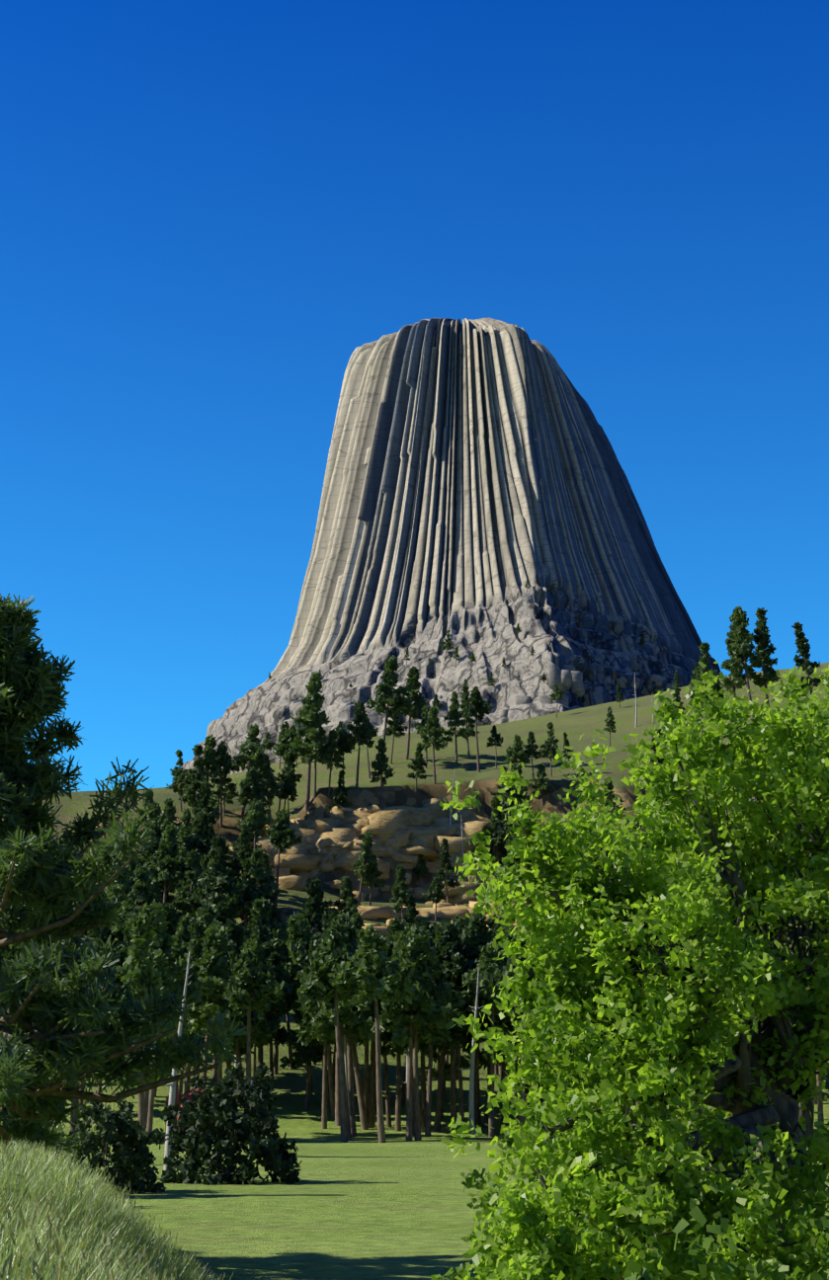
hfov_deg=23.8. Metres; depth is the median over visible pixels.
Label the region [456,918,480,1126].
pine
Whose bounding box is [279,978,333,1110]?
pine
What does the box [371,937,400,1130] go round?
pine
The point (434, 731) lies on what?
pine
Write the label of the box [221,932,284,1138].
pine
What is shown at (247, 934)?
pine
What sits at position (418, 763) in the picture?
pine
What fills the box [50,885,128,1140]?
pine
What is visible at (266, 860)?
pine
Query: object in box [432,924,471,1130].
pine
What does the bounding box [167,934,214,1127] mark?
pine
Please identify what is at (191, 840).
pine
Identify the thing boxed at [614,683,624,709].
pine
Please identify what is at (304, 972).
pine
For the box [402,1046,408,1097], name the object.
dead pine
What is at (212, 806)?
pine
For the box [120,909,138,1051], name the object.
pine
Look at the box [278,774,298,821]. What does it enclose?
pine
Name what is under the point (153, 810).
pine
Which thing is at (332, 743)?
pine
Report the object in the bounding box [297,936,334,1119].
pine
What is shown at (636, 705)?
dead pine
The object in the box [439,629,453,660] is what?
pine
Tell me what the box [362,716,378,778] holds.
pine
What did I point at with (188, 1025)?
pine
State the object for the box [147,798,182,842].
pine
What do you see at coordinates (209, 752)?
pine
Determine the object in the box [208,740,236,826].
pine
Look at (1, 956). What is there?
pine
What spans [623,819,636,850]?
pine
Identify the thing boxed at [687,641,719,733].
pine
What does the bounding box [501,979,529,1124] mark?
pine
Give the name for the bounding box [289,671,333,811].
pine
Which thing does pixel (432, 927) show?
pine
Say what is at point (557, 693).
pine
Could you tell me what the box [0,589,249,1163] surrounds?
pine
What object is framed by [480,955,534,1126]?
pine
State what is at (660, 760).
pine
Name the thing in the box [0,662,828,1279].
terrain ground
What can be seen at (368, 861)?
pine
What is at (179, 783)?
pine
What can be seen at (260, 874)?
pine
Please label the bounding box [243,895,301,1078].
pine
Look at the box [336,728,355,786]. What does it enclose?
pine
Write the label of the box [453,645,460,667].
pine
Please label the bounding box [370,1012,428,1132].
pine
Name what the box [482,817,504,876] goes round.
pine
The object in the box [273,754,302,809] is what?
pine
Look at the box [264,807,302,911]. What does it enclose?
pine
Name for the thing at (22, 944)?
pine
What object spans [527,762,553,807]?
pine
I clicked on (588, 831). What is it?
pine
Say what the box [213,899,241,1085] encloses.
pine
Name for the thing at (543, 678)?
pine
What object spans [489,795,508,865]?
pine
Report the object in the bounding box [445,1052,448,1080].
pine
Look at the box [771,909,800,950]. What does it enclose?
pine
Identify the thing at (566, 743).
pine
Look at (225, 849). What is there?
pine
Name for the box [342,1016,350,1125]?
dead pine
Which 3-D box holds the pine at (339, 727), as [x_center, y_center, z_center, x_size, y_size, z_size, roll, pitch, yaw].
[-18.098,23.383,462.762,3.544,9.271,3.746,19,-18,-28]
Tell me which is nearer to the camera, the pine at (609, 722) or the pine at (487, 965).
the pine at (487, 965)
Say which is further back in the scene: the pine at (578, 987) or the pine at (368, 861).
the pine at (368, 861)
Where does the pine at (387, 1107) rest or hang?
on the terrain ground at (362, 1206)
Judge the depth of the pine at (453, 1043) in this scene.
205.95 m
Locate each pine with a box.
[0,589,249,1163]
[0,946,23,968]
[0,948,4,971]
[1,941,71,1115]
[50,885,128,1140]
[79,1080,83,1109]
[103,911,116,946]
[106,853,141,902]
[106,862,130,960]
[111,863,175,938]
[111,898,209,1126]
[111,911,181,1145]
[114,983,129,1085]
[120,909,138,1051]
[134,790,156,854]
[135,800,168,907]
[146,829,176,902]
[146,948,182,1143]
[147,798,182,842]
[147,822,191,906]
[149,877,177,934]
[152,850,173,904]
[154,902,181,1097]
[162,951,194,1170]
[164,749,189,811]
[164,912,193,1053]
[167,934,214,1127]
[169,849,204,933]
[173,817,221,873]
[174,807,192,858]
[175,834,202,884]
[175,918,216,1093]
[176,1021,212,1094]
[177,743,215,815]
[178,809,212,856]
[182,846,248,917]
[183,922,247,1088]
[184,928,244,1084]
[189,854,209,902]
[190,783,218,828]
[191,779,221,819]
[192,902,217,1088]
[193,733,225,786]
[198,811,210,853]
[203,834,244,903]
[207,823,214,837]
[207,918,246,1076]
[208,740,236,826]
[209,1016,253,1100]
[212,768,239,815]
[212,907,217,1079]
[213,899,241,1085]
[218,835,239,879]
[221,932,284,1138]
[224,918,267,1105]
[227,826,251,921]
[231,834,266,854]
[232,722,269,822]
[232,990,281,1082]
[236,766,266,807]
[236,798,271,850]
[236,858,264,928]
[240,846,277,921]
[241,927,250,942]
[243,786,271,816]
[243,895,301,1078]
[249,851,281,925]
[258,753,283,817]
[259,951,292,1080]
[260,731,274,750]
[263,893,281,926]
[263,919,293,1074]
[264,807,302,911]
[265,912,313,1095]
[272,722,285,769]
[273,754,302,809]
[274,726,302,810]
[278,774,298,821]
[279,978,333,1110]
[284,720,289,733]
[284,937,299,1069]
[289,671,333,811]
[290,724,303,768]
[291,961,316,1064]
[292,932,329,1107]
[293,712,330,799]
[294,981,359,1128]
[295,911,353,1125]
[296,918,360,1142]
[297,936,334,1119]
[299,879,323,936]
[299,907,373,1129]
[301,981,383,1137]
[304,878,335,931]
[304,1039,335,1090]
[309,912,362,1136]
[317,728,345,799]
[319,1039,369,1049]
[324,770,353,808]
[325,875,361,916]
[334,720,345,739]
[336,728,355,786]
[336,923,414,1142]
[339,700,374,787]
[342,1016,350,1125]
[346,929,382,1061]
[350,912,364,938]
[352,830,377,905]
[359,853,386,906]
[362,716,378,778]
[363,1039,368,1117]
[364,654,412,742]
[367,935,387,1127]
[369,1041,375,1126]
[370,738,395,808]
[370,935,452,1140]
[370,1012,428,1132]
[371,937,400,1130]
[374,931,387,1108]
[378,925,465,1140]
[382,706,406,764]
[382,1040,391,1127]
[385,916,413,1100]
[385,925,435,1135]
[389,865,409,925]
[390,953,467,1136]
[396,665,425,759]
[400,918,431,1104]
[402,646,409,665]
[402,892,420,933]
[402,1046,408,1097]
[405,741,427,794]
[412,705,429,768]
[412,854,428,887]
[420,706,453,784]
[420,935,434,1126]
[421,876,444,922]
[424,1046,458,1117]
[425,989,485,1126]
[429,921,445,1101]
[431,694,443,715]
[431,917,477,1130]
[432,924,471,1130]
[435,838,460,902]
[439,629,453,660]
[441,690,467,763]
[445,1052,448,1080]
[446,769,455,826]
[452,916,464,1078]
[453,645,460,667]
[455,913,492,1128]
[455,1037,502,1107]
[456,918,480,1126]
[456,966,483,1138]
[457,684,479,758]
[458,814,463,857]
[461,941,521,1137]
[463,685,491,772]
[468,651,476,677]
[470,1009,534,1125]
[477,824,494,865]
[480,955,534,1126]
[480,957,537,1070]
[481,1024,489,1084]
[481,1070,489,1127]
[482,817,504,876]
[485,724,503,768]
[485,913,503,939]
[486,671,494,694]
[486,940,539,1125]
[487,927,502,1090]
[489,766,509,811]
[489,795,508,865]
[492,779,522,844]
[494,827,523,906]
[494,1063,498,1075]
[496,839,510,867]
[498,804,517,855]
[499,761,533,821]
[499,925,513,950]
[499,949,503,1098]
[500,656,506,667]
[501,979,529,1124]
[502,931,516,1119]
[504,733,530,764]
[507,956,532,1118]
[514,623,521,640]
[515,928,537,1119]
[520,730,541,778]
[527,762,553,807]
[530,1035,572,1124]
[536,931,544,1119]
[538,721,561,776]
[539,673,546,694]
[548,683,563,718]
[560,731,572,763]
[568,928,601,1090]
[572,985,632,1078]
[575,917,639,1006]
[585,829,608,897]
[595,848,614,882]
[598,780,627,819]
[602,706,617,746]
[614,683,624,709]
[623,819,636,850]
[633,674,640,726]
[639,635,644,647]
[647,728,680,805]
[669,684,685,714]
[671,670,680,691]
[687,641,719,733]
[711,672,726,698]
[720,612,749,701]
[725,605,766,719]
[748,607,780,712]
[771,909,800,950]
[791,622,820,694]
[813,1074,816,1104]
[815,1047,823,1134]
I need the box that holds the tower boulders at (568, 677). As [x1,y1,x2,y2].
[437,661,673,727]
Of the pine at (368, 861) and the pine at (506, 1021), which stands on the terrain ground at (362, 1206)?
the pine at (506, 1021)
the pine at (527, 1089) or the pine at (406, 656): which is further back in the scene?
the pine at (406, 656)
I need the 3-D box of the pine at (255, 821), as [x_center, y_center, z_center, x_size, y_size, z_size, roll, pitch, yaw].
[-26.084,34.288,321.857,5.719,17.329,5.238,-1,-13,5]
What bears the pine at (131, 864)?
on the terrain ground at (362, 1206)
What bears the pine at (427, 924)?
on the terrain ground at (362, 1206)
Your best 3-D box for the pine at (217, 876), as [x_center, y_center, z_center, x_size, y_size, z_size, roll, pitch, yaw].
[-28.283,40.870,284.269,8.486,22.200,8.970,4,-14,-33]
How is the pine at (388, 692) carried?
on the terrain ground at (362, 1206)
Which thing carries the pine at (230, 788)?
on the terrain ground at (362, 1206)
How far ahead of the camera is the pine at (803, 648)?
420.76 m
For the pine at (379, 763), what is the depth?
361.02 m
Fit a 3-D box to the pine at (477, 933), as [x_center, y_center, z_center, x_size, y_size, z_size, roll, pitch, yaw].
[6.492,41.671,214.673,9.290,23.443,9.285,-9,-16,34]
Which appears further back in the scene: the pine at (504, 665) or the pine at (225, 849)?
the pine at (504, 665)
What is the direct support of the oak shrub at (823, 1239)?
on the terrain ground at (362, 1206)
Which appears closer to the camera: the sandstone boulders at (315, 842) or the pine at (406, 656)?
the sandstone boulders at (315, 842)
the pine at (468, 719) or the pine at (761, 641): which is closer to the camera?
the pine at (468, 719)
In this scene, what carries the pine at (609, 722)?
on the terrain ground at (362, 1206)
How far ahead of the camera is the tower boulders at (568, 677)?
821.84 m
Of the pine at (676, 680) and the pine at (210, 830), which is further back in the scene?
the pine at (676, 680)
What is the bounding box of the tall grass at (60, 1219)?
[0,1136,233,1279]
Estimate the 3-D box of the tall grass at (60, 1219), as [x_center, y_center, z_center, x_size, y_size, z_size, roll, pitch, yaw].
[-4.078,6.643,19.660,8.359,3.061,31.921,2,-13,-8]
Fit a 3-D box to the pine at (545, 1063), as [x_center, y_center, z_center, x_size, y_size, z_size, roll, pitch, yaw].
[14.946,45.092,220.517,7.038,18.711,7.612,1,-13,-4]
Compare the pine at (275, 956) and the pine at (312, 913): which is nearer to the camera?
the pine at (275, 956)
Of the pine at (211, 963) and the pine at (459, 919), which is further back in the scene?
the pine at (459, 919)
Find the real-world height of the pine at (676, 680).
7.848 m
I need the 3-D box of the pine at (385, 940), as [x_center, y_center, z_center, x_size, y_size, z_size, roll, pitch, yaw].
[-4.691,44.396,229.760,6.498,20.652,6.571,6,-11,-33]
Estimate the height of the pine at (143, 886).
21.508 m
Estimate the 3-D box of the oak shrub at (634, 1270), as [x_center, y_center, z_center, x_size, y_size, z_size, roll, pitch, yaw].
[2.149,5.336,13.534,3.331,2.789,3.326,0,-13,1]
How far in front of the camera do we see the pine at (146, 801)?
338.89 m
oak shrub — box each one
[622,1204,822,1279]
[793,1215,828,1279]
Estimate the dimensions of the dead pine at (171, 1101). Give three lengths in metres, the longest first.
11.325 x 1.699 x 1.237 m
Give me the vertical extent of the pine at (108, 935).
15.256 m
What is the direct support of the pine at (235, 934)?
on the terrain ground at (362, 1206)
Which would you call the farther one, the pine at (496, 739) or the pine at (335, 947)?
the pine at (496, 739)
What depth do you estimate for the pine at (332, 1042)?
214.16 m
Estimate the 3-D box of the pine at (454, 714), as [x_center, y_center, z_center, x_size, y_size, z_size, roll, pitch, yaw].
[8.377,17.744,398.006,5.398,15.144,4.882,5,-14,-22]
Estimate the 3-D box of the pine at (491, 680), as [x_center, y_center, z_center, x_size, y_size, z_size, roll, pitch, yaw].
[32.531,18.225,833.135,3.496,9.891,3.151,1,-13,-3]
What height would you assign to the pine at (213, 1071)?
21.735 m
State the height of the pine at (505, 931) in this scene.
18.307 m
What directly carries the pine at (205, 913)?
on the terrain ground at (362, 1206)
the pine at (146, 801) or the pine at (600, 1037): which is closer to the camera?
the pine at (600, 1037)
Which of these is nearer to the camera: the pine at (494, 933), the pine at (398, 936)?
the pine at (398, 936)
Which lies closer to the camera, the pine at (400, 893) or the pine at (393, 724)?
the pine at (400, 893)
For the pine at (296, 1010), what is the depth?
251.22 m
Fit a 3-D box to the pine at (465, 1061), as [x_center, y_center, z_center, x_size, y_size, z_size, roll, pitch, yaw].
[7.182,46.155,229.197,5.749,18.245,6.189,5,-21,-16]
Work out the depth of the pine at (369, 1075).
216.04 m
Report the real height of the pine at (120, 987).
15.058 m
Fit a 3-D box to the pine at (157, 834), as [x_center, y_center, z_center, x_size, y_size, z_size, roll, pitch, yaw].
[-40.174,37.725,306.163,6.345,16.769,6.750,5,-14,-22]
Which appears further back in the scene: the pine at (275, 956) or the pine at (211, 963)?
the pine at (275, 956)
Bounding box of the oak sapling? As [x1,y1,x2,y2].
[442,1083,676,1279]
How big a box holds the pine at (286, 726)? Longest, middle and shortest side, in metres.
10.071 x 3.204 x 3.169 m
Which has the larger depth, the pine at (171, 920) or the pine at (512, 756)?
the pine at (512, 756)
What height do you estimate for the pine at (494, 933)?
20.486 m
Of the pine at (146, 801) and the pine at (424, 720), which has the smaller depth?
the pine at (146, 801)
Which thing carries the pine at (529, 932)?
on the terrain ground at (362, 1206)
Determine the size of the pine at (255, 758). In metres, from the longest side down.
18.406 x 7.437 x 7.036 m
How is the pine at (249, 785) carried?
on the sandstone cliff
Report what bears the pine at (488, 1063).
on the terrain ground at (362, 1206)
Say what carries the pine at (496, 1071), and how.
on the terrain ground at (362, 1206)
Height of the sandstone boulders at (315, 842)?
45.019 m
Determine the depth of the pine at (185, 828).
322.00 m
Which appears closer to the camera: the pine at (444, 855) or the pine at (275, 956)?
the pine at (275, 956)
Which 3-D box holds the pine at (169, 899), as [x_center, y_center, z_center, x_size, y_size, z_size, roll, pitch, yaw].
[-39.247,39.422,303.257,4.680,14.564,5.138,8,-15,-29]
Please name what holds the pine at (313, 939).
on the terrain ground at (362, 1206)
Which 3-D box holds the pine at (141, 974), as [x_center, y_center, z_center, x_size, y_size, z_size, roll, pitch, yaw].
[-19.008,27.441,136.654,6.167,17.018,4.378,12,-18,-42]
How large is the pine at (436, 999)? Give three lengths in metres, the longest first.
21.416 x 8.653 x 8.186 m
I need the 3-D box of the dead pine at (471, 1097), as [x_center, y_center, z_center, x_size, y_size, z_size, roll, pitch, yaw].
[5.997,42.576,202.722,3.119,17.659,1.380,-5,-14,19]
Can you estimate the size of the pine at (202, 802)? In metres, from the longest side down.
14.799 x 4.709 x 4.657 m
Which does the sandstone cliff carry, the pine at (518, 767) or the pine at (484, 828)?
the pine at (484, 828)
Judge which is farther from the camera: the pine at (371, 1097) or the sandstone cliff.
the sandstone cliff
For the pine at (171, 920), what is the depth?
232.57 m
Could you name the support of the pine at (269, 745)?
on the terrain ground at (362, 1206)
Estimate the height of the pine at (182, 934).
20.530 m
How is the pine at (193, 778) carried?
on the terrain ground at (362, 1206)
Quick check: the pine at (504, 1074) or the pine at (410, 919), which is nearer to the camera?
the pine at (504, 1074)
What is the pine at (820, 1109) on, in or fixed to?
on the terrain ground at (362, 1206)
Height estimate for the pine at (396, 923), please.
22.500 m
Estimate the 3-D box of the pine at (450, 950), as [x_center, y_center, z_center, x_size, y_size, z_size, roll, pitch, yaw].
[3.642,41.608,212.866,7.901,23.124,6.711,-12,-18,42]
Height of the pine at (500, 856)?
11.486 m
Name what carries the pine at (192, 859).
on the terrain ground at (362, 1206)
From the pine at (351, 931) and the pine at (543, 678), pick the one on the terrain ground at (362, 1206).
the pine at (351, 931)
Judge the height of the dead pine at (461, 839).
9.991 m
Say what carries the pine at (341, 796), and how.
on the sandstone cliff
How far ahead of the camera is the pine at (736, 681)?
424.62 m
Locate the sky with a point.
(207, 207)
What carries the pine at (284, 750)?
on the terrain ground at (362, 1206)
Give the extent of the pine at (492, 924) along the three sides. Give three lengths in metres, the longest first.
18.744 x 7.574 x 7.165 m
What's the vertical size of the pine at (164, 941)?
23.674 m
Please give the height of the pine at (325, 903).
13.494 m
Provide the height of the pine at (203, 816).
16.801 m
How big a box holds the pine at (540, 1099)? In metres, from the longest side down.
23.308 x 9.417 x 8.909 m
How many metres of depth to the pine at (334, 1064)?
233.34 m
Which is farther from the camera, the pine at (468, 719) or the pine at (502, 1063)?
the pine at (468, 719)
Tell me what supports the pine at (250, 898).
on the terrain ground at (362, 1206)
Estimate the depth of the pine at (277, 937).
247.40 m
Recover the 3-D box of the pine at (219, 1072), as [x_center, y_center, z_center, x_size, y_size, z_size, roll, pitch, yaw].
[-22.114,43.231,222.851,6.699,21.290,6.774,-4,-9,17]
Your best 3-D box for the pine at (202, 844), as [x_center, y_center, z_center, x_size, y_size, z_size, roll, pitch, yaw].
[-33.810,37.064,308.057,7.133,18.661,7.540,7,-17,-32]
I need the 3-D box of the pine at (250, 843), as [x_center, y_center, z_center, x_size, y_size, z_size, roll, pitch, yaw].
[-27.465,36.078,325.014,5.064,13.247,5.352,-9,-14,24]
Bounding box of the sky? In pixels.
[0,0,828,792]
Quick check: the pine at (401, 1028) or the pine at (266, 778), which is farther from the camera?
the pine at (266, 778)
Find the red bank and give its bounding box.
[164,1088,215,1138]
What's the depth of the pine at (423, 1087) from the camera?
215.70 m
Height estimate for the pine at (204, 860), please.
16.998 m
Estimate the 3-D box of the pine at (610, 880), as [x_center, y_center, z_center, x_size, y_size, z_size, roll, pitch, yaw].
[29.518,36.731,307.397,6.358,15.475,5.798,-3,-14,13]
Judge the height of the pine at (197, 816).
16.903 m
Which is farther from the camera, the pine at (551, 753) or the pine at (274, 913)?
the pine at (551, 753)
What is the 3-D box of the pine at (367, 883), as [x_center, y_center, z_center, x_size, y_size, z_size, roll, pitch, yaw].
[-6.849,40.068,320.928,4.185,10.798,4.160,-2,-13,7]
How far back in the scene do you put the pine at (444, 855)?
334.17 m
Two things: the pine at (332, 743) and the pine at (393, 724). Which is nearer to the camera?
the pine at (332, 743)
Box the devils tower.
[181,318,719,785]
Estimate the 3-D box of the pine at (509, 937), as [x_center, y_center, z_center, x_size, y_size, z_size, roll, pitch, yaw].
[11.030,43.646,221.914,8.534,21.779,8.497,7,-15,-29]
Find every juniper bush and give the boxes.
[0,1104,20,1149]
[62,1090,168,1194]
[160,1061,301,1185]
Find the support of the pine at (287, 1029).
on the terrain ground at (362, 1206)
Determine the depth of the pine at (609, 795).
352.35 m
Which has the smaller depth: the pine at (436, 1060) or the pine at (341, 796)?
the pine at (436, 1060)
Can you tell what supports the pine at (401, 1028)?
on the terrain ground at (362, 1206)
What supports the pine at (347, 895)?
on the terrain ground at (362, 1206)
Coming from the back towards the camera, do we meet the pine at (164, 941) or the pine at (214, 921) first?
the pine at (214, 921)
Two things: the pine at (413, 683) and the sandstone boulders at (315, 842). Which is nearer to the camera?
the sandstone boulders at (315, 842)
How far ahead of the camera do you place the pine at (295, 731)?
462.29 m
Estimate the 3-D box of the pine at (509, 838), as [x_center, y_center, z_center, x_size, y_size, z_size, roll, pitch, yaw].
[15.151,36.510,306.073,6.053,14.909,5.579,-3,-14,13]
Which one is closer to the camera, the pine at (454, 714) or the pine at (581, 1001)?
the pine at (581, 1001)
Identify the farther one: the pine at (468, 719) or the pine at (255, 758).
the pine at (468, 719)
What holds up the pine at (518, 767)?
on the terrain ground at (362, 1206)
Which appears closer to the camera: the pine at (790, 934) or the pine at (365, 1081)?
the pine at (365, 1081)
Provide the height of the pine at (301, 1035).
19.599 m
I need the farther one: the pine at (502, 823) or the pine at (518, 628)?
the pine at (518, 628)
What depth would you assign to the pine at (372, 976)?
186.66 m
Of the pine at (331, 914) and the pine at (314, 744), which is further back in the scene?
the pine at (314, 744)
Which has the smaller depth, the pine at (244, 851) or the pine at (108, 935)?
the pine at (108, 935)
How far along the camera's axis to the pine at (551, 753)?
377.36 m
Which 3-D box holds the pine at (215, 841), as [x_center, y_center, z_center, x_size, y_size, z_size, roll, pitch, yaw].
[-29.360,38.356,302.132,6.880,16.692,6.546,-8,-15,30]
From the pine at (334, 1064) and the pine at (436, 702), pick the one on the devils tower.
the pine at (436, 702)
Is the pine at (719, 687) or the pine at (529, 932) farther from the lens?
the pine at (719, 687)
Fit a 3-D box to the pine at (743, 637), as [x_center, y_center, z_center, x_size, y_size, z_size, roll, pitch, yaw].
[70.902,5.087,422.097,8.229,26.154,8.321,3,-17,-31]
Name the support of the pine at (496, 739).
on the terrain ground at (362, 1206)
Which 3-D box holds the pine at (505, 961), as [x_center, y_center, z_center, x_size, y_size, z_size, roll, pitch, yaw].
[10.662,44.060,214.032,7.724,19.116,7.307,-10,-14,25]
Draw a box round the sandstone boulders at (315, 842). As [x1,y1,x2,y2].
[233,797,542,936]
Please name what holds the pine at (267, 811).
on the sandstone cliff
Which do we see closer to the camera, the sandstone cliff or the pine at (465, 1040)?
the pine at (465, 1040)
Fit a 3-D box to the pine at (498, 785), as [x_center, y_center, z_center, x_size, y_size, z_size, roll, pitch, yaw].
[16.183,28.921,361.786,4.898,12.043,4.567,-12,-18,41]
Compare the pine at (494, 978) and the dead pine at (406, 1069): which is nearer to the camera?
the pine at (494, 978)
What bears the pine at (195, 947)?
on the terrain ground at (362, 1206)
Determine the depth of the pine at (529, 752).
371.11 m
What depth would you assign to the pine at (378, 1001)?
209.41 m
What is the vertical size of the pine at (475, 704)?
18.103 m
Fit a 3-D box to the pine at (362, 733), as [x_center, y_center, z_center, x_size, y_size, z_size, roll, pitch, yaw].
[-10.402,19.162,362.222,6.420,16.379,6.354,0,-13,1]
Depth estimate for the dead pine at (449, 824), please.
358.13 m
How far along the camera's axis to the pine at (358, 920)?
282.72 m
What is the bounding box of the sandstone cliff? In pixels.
[228,804,537,940]
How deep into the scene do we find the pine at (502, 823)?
354.48 m
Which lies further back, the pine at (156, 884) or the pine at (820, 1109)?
the pine at (156, 884)
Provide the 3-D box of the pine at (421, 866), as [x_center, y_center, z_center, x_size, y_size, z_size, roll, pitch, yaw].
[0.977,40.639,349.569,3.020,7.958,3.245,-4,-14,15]
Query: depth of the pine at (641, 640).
899.20 m
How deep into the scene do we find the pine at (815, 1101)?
230.59 m
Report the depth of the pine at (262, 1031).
226.58 m
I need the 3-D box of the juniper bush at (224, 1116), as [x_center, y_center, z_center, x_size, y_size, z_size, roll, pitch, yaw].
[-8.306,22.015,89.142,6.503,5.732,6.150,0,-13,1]
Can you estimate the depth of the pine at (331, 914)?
212.42 m
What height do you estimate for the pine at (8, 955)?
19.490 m
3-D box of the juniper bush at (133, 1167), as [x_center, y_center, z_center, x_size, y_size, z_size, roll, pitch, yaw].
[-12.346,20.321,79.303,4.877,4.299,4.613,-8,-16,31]
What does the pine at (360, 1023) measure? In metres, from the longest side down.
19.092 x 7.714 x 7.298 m
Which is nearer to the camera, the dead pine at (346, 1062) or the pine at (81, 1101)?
the dead pine at (346, 1062)
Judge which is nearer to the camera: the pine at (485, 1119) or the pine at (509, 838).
the pine at (485, 1119)
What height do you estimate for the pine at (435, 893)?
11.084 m
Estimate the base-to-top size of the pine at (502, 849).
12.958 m
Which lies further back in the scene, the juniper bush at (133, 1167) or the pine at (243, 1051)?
the pine at (243, 1051)
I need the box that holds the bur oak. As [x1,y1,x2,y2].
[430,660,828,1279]
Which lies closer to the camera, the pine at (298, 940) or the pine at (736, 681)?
the pine at (298, 940)
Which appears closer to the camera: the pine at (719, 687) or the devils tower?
the pine at (719, 687)
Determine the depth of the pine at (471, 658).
845.36 m
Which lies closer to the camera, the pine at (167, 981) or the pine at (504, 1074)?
the pine at (167, 981)
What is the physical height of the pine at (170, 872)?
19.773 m
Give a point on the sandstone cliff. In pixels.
(382, 825)
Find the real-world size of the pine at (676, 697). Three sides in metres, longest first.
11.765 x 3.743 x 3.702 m
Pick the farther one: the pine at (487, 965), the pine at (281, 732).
the pine at (281, 732)
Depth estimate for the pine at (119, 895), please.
276.02 m

